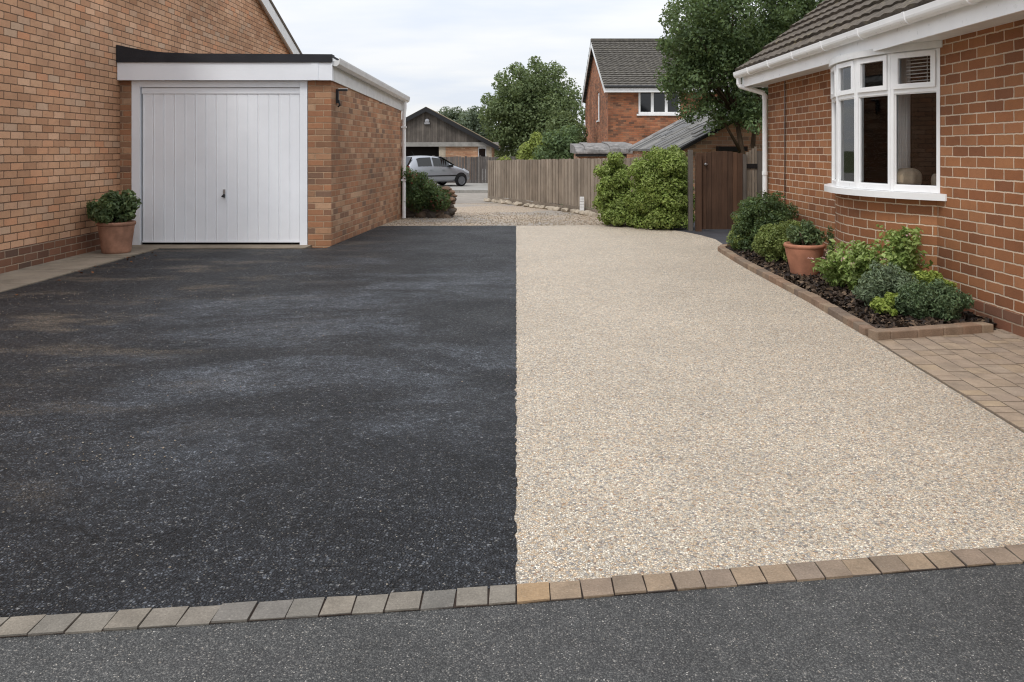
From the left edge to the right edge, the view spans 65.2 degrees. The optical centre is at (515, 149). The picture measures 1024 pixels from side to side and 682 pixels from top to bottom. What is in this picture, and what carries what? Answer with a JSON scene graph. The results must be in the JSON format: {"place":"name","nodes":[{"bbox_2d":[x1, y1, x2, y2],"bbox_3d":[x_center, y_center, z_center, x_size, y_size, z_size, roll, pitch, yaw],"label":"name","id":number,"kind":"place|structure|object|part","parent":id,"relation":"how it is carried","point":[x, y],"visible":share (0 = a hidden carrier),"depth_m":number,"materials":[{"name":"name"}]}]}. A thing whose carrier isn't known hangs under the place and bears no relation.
{"place":"outdoors","nodes":[
{"label":"outdoors","id":0,"kind":"place"},
{"bbox_2d":[0,244,311,292],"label":"concrete path","id":1,"kind":"structure","parent":0,"point":[18,278],"depth_m":9.14,"materials":[{"name":"beige concrete"}]},
{"bbox_2d":[96,220,135,253],"bbox_3d":[-4.970,1.085,9.950,0.447,0.385,0.447,0,0,0],"label":"terracotta pot","id":2,"kind":"object","parent":1,"relation":"on","point":[115,238],"visible":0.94,"depth_m":9.79,"materials":[{"name":"ceramic"}]},
{"bbox_2d":[86,189,141,223],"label":"pot shrub","id":3,"kind":"object","parent":2,"relation":"in","point":[112,206],"visible":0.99,"depth_m":9.82,"materials":[{"name":"green plant"}]},
{"bbox_2d":[0,226,517,617],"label":"tarmac drive","id":4,"kind":"structure","parent":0,"point":[416,446],"depth_m":3.74,"materials":[{"name":"black asphalt"}]},
{"bbox_2d":[437,180,487,189],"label":"forecourt pavement","id":5,"kind":"structure","parent":0,"point":[473,186],"depth_m":37.73,"materials":[{"name":"concrete"}]},
{"bbox_2d":[406,155,469,185],"bbox_3d":[-4.033,0.916,37.989,3.707,1.668,1.920,0,0,-39],"label":"parked car","id":6,"kind":"object","parent":5,"relation":"on","point":[440,170],"visible":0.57,"depth_m":37.37,"materials":[{"name":"silver metal"}]},
{"bbox_3d":[-5.258,0.555,36.998,0.365,0.440,1.360,0,0,-39],"label":"rear window","id":7,"kind":"part","parent":6,"relation":"part of","materials":[{"name":"black glass"}]},
{"bbox_3d":[-4.238,0.561,36.918,0.740,0.411,0.196,0,0,-39],"label":"rear side window","id":8,"kind":"part","parent":6,"relation":"part of","materials":[{"name":"grey glass"}]},
{"bbox_3d":[-3.522,0.582,37.497,0.900,0.443,0.195,0,0,-39],"label":"front side window","id":9,"kind":"part","parent":6,"relation":"part of","materials":[{"name":"grey glass"}]},
{"bbox_2d":[406,107,500,179],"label":"timber gable garage","id":10,"kind":"structure","parent":5,"relation":"on","point":[430,132],"depth_m":45.98,"materials":[{"name":"wood"}]},
{"bbox_2d":[478,147,485,179],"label":"side window","id":11,"kind":"structure","parent":10,"relation":"in","point":[481,150],"depth_m":46.05,"materials":[{"name":"white plastic"}]},
{"bbox_2d":[432,155,515,182],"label":"board fence","id":12,"kind":"object","parent":5,"relation":"on","point":[475,167],"visible":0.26,"depth_m":42.00,"materials":[{"name":"wood"}]},
{"bbox_2d":[497,155,510,159],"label":"bushy tree","id":13,"kind":"object","parent":5,"relation":"on","point":[503,158],"visible":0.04,"depth_m":40.39,"materials":[{"name":"green plant"}]},
{"bbox_2d":[477,56,584,156],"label":"round tree","id":14,"kind":"object","parent":5,"relation":"on","point":[523,106],"visible":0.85,"depth_m":51.55,"materials":[{"name":"green plant"}]},
{"bbox_2d":[515,131,549,159],"bbox_3d":[1.016,0.602,35.958,1.999,2.906,1.983,0,0,30],"label":"bushy tree","id":15,"kind":"object","parent":5,"relation":"on","point":[524,152],"visible":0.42,"depth_m":35.71,"materials":[{"name":"green plant"}]},
{"bbox_2d":[531,122,581,159],"bbox_3d":[1.721,0.421,33.403,2.172,3.168,1.938,0,0,0],"label":"bushy tree","id":16,"kind":"object","parent":5,"relation":"on","point":[561,140],"visible":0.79,"depth_m":32.99,"materials":[{"name":"green plant"}]},
{"bbox_2d":[545,110,587,141],"bbox_3d":[2.544,0.055,39.892,2.353,4.099,2.153,0,0,-21],"label":"bushy tree","id":17,"kind":"object","parent":5,"relation":"on","point":[565,119],"visible":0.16,"depth_m":39.75,"materials":[{"name":"green plant"}]},
{"bbox_2d":[581,38,741,157],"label":"gabled house","id":18,"kind":"structure","parent":5,"relation":"on","point":[623,99],"depth_m":35.08,"materials":[{"name":"brown brick"}]},
{"bbox_2d":[596,93,599,121],"bbox_3d":[4.000,-2.040,38.400,0.200,1.420,1.160,0,0,0],"label":"gable window","id":19,"kind":"structure","parent":18,"relation":"in","point":[598,120],"depth_m":38.78,"materials":[{"name":"white plastic"}]},
{"bbox_2d":[637,93,679,115],"bbox_3d":[6.150,-2.020,34.330,1.960,1.120,0.180,0,0,0],"label":"window","id":20,"kind":"structure","parent":18,"relation":"in","point":[649,104],"depth_m":34.37,"materials":[{"name":"white plastic"}]},
{"bbox_2d":[455,193,532,202],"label":"pavement","id":21,"kind":"structure","parent":0,"point":[470,197],"depth_m":25.61,"materials":[{"name":"concrete"}]},
{"bbox_2d":[454,190,487,192],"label":"kerb","id":22,"kind":"structure","parent":21,"relation":"on","point":[471,191],"depth_m":29.85,"materials":[{"name":"concrete"}]},
{"bbox_2d":[0,549,1008,637],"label":"sett bedding","id":23,"kind":"object","parent":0,"point":[488,594],"visible":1,"depth_m":2.31,"materials":[{"name":"concrete"}]},
{"bbox_2d":[0,544,1023,637],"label":"sett edging","id":24,"kind":"object","parent":23,"relation":"on","point":[125,619],"visible":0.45,"depth_m":2.31,"materials":[{"name":"brown brick"}]},
{"bbox_2d":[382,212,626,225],"bbox_3d":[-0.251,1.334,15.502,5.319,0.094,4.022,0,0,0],"label":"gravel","id":25,"kind":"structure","parent":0,"point":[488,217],"depth_m":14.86,"materials":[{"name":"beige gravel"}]},
{"bbox_2d":[0,563,1023,681],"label":"road","id":26,"kind":"structure","parent":0,"point":[964,624],"depth_m":2.10,"materials":[{"name":"grey asphalt"}]},
{"bbox_2d":[383,204,664,227],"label":"gravel lane","id":27,"kind":"structure","parent":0,"point":[502,209],"depth_m":15.82,"materials":[{"name":"beige gravel"}]},
{"bbox_2d":[580,197,583,210],"bbox_3d":[1.400,1.205,17.000,0.110,0.410,0.080,0,0,0],"label":"marker post","id":28,"kind":"object","parent":27,"relation":"on","point":[581,203],"visible":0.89,"depth_m":16.97,"materials":[{"name":"white plastic"}]},
{"bbox_2d":[592,151,631,224],"bbox_3d":[1.710,0.679,13.863,0.768,1.307,0.828,0,0,0],"label":"bright shrub","id":29,"kind":"object","parent":27,"relation":"on","point":[612,174],"visible":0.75,"depth_m":13.68,"materials":[{"name":"green plant"}]},
{"bbox_2d":[272,0,816,149],"label":"sky","id":30,"kind":"structure","parent":0,"point":[439,54],"materials":[{"name":"white"}]},
{"bbox_2d":[455,153,669,605],"bbox_3d":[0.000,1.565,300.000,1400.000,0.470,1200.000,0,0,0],"label":"ground","id":31,"kind":"structure","parent":0,"point":[515,298],"depth_m":21.57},
{"bbox_2d":[0,0,301,273],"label":"brick house","id":32,"kind":"structure","parent":31,"relation":"on","point":[59,125],"depth_m":9.61,"materials":[{"name":"brown brick"}]},
{"bbox_2d":[116,45,409,247],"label":"brick garage","id":33,"kind":"structure","parent":31,"relation":"on","point":[250,149],"depth_m":10.78,"materials":[{"name":"brown brick"}]},
{"bbox_2d":[142,88,299,241],"bbox_3d":[-3.975,0.208,10.766,2.130,2.085,0.091,0,0,0],"label":"garage door","id":34,"kind":"structure","parent":33,"relation":"in","point":[220,164],"depth_m":10.78,"materials":[{"name":"white paint"}]},
{"bbox_2d":[336,88,347,106],"bbox_3d":[-2.393,-0.711,11.000,0.155,0.262,0.060,0,0,0],"label":"wall light","id":35,"kind":"object","parent":33,"relation":"attached to","point":[337,94],"visible":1,"depth_m":10.97,"materials":[{"name":"black plastic"}]},
{"bbox_2d":[406,186,456,217],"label":"rockery wall","id":36,"kind":"structure","parent":31,"relation":"on","point":[450,211],"depth_m":15.75,"materials":[{"name":"stone"}]},
{"bbox_2d":[401,166,453,212],"bbox_3d":[-1.869,0.798,15.788,1.276,1.020,0.904,0,0,0],"label":"rockery shrub","id":37,"kind":"object","parent":36,"relation":"on","point":[422,190],"visible":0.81,"depth_m":15.54,"materials":[{"name":"green plant"}]},
{"bbox_2d":[438,106,473,131],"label":"tree","id":38,"kind":"object","parent":31,"relation":"on","point":[450,114],"visible":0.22,"depth_m":91.11,"materials":[{"name":"green plant"}]},
{"bbox_2d":[457,105,497,139],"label":"tree","id":39,"kind":"object","parent":31,"relation":"on","point":[468,120],"visible":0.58,"depth_m":82.52,"materials":[{"name":"green plant"}]},
{"bbox_2d":[483,198,600,216],"bbox_3d":[0.734,1.381,18.676,0.355,0.312,9.627,0,0,-19],"label":"stone edging","id":40,"kind":"object","parent":31,"relation":"on","point":[576,211],"visible":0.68,"depth_m":18.73,"materials":[{"name":"beige stone"}]},
{"bbox_2d":[488,157,674,225],"bbox_3d":[1.052,0.894,18.379,0.262,1.548,10.713,0,0,-19],"label":"board fence","id":41,"kind":"object","parent":31,"relation":"on","point":[567,183],"visible":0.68,"depth_m":19.17,"materials":[{"name":"brown wood"}]},
{"bbox_2d":[570,142,632,158],"bbox_3d":[2.788,0.812,26.210,1.856,2.175,2.580,0,0,0],"label":"lean to","id":42,"kind":"object","parent":31,"relation":"on","point":[581,150],"visible":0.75,"depth_m":25.11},
{"bbox_2d":[623,144,694,229],"bbox_3d":[2.424,0.624,13.244,1.288,1.421,1.134,0,0,0],"label":"bright shrub","id":43,"kind":"object","parent":31,"relation":"on","point":[658,196],"visible":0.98,"depth_m":12.94,"materials":[{"name":"green plant"}]},
{"bbox_2d":[688,150,692,230],"bbox_3d":[2.800,0.700,12.850,0.070,1.400,0.070,0,0,0],"label":"fence post","id":44,"kind":"object","parent":31,"relation":"on","point":[690,190],"visible":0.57,"depth_m":12.81,"materials":[{"name":"brown wood"}]},
{"bbox_2d":[626,87,764,214],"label":"slate outbuilding","id":45,"kind":"structure","parent":31,"relation":"on","point":[683,135],"depth_m":17.12,"materials":[{"name":"stone"}]},
{"bbox_2d":[695,153,701,231],"bbox_3d":[2.905,0.730,12.740,0.085,1.340,0.085,0,0,0],"label":"gate post","id":46,"kind":"object","parent":31,"relation":"on","point":[698,192],"visible":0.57,"depth_m":12.70,"materials":[{"name":"brown wood"}]},
{"bbox_2d":[653,0,823,196],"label":"tree","id":47,"kind":"object","parent":31,"relation":"on","point":[707,40],"visible":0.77,"depth_m":15.16,"materials":[{"name":"green plant"}]},
{"bbox_2d":[743,154,746,204],"bbox_3d":[3.645,0.735,12.760,0.050,1.330,0.050,0,0,0],"label":"gate post","id":48,"kind":"object","parent":31,"relation":"on","point":[744,176],"visible":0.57,"depth_m":12.73,"materials":[{"name":"wood"}]},
{"bbox_2d":[702,151,742,228],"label":"timber gate","id":49,"kind":"structure","parent":48,"relation":"attached to","point":[722,184],"depth_m":12.75,"materials":[{"name":"wood"}]},
{"bbox_2d":[746,147,757,216],"bbox_3d":[3.765,0.615,12.797,0.180,1.330,0.065,0,0,0],"label":"slatted panel","id":50,"kind":"object","parent":48,"relation":"attached to","point":[754,165],"visible":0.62,"depth_m":12.78,"materials":[{"name":"wood"}]},
{"bbox_2d":[757,151,761,204],"bbox_3d":[3.900,0.710,12.800,0.090,1.380,0.090,0,0,0],"label":"fence post","id":51,"kind":"object","parent":31,"relation":"on","point":[759,171],"visible":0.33,"depth_m":12.76,"materials":[{"name":"brown wood"}]},
{"bbox_2d":[718,244,992,341],"bbox_3d":[2.895,1.290,8.031,0.947,0.122,5.244,0,0,0],"label":"brick bed edging","id":52,"kind":"object","parent":31,"relation":"on","point":[862,327],"visible":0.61,"depth_m":5.71,"materials":[{"name":"brown brick"}]},
{"bbox_2d":[733,0,1023,336],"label":"brick bungalow","id":53,"kind":"object","parent":31,"relation":"on","point":[826,73],"visible":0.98,"depth_m":6.85,"materials":[{"name":"brick"}]},
{"bbox_2d":[824,40,946,200],"bbox_3d":[3.302,-0.240,7.625,0.495,1.317,2.251,0,0,0],"label":"bow window","id":54,"kind":"structure","parent":53,"relation":"in","point":[866,87],"depth_m":7.20,"materials":[{"name":"white plastic"}]},
{"bbox_2d":[898,58,910,168],"bbox_3d":[3.497,0.100,7.207,0.064,1.900,0.136,0,0,-19],"label":"curtain","id":55,"kind":"object","parent":53,"relation":"hanging from","point":[904,130],"visible":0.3,"depth_m":7.17,"materials":[{"name":"fabric"}]},
{"bbox_2d":[897,168,921,184],"bbox_3d":[3.425,0.250,7.000,0.226,0.180,0.226,0,0,22],"label":"cushion","id":56,"kind":"object","parent":53,"relation":"on","point":[909,176],"visible":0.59,"depth_m":6.91,"materials":[{"name":"beige fabric"}]},
{"bbox_2d":[906,56,929,81],"bbox_3d":[3.454,-0.685,6.867,0.025,0.290,0.206,0,0,-31],"label":"window blind","id":57,"kind":"object","parent":53,"relation":"attached to","point":[927,69],"depth_m":6.84,"materials":[{"name":"plastic"}]},
{"bbox_2d":[931,174,935,184],"bbox_3d":[3.660,0.275,6.980,0.070,0.130,0.070,0,0,0],"label":"cushion","id":58,"kind":"object","parent":53,"relation":"on","point":[933,179],"visible":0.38,"depth_m":6.96,"materials":[{"name":"beige fabric"}]},
{"bbox_2d":[666,222,731,243],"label":"side path","id":59,"kind":"structure","parent":0,"point":[719,235],"depth_m":12.55,"materials":[{"name":"grey concrete"}]},
{"bbox_2d":[514,225,1023,584],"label":"resin drive","id":60,"kind":"structure","parent":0,"point":[691,401],"depth_m":3.69,"materials":[{"name":"beige gravel"}]},
{"bbox_2d":[601,197,631,225],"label":"bright shrub","id":61,"kind":"object","parent":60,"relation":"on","point":[616,212],"visible":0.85,"depth_m":13.38,"materials":[{"name":"green plant"}]},
{"bbox_2d":[726,245,996,328],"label":"bark mulch","id":62,"kind":"object","parent":0,"point":[846,300],"visible":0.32,"depth_m":6.61,"materials":[{"name":"brown wood"}]},
{"bbox_2d":[726,214,754,249],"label":"dark shrub","id":63,"kind":"object","parent":62,"relation":"on","point":[735,241],"visible":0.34,"depth_m":9.99,"materials":[{"name":"green plant"}]},
{"bbox_2d":[728,190,798,251],"bbox_3d":[3.105,0.897,9.948,0.847,0.779,0.887,0,0,-44],"label":"dark shrub","id":64,"kind":"object","parent":62,"relation":"on","point":[762,212],"visible":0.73,"depth_m":9.77,"materials":[{"name":"green plant"}]},
{"bbox_2d":[751,219,803,261],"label":"ball shrub","id":65,"kind":"object","parent":62,"relation":"on","point":[769,242],"visible":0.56,"depth_m":8.86,"materials":[{"name":"green plant"}]},
{"bbox_2d":[783,241,824,275],"bbox_3d":[2.890,1.097,8.020,0.397,0.315,0.397,0,0,0],"label":"terracotta pot","id":66,"kind":"object","parent":62,"relation":"on","point":[799,261],"visible":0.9,"depth_m":7.88,"materials":[{"name":"ceramic"}]},
{"bbox_2d":[786,219,826,244],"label":"pot shrub","id":67,"kind":"object","parent":66,"relation":"in","point":[808,235],"visible":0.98,"depth_m":8.00,"materials":[{"name":"green plant"}]},
{"bbox_2d":[809,249,846,286],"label":"perennial plant","id":68,"kind":"object","parent":62,"relation":"on","point":[831,273],"visible":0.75,"depth_m":7.23,"materials":[{"name":"green plant"}]},
{"bbox_2d":[825,225,834,260],"bbox_3d":[3.048,0.994,7.739,0.123,0.531,0.133,0,0,-34],"label":"slim conifer","id":69,"kind":"object","parent":62,"relation":"on","point":[830,235],"visible":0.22,"depth_m":7.75,"materials":[{"name":"green plant"}]},
{"bbox_2d":[826,239,885,292],"bbox_3d":[2.990,1.004,6.965,0.462,0.495,0.572,0,0,0],"label":"perennial plant","id":70,"kind":"object","parent":62,"relation":"on","point":[854,263],"visible":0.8,"depth_m":6.89,"materials":[{"name":"green plant"}]},
{"bbox_2d":[869,291,899,315],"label":"yellow shrub","id":71,"kind":"object","parent":62,"relation":"on","point":[885,304],"visible":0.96,"depth_m":6.02,"materials":[{"name":"green plant"}]},
{"bbox_2d":[851,260,918,307],"bbox_3d":[2.930,1.089,6.358,0.490,0.391,0.433,0,0,20],"label":"lavender shrub","id":72,"kind":"object","parent":62,"relation":"on","point":[881,281],"visible":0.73,"depth_m":6.27,"materials":[{"name":"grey plant"}]},
{"bbox_2d":[876,224,932,277],"bbox_3d":[3.225,0.937,6.641,0.437,0.628,0.424,0,0,-38],"label":"perennial plant","id":73,"kind":"object","parent":62,"relation":"on","point":[903,254],"visible":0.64,"depth_m":6.58,"materials":[{"name":"green plant"}]},
{"bbox_2d":[893,278,974,321],"bbox_3d":[3.108,1.126,5.968,0.576,0.321,0.478,0,0,0],"label":"hebe shrub","id":74,"kind":"object","parent":62,"relation":"on","point":[919,300],"visible":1,"depth_m":5.87,"materials":[{"name":"green plant"}]},
{"bbox_2d":[912,270,956,292],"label":"yellow shrub","id":75,"kind":"object","parent":62,"relation":"on","point":[927,276],"visible":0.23,"depth_m":6.25,"materials":[{"name":"green plant"}]},
{"bbox_2d":[876,329,1023,432],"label":"patio paving","id":76,"kind":"structure","parent":0,"point":[985,370],"depth_m":4.81,"materials":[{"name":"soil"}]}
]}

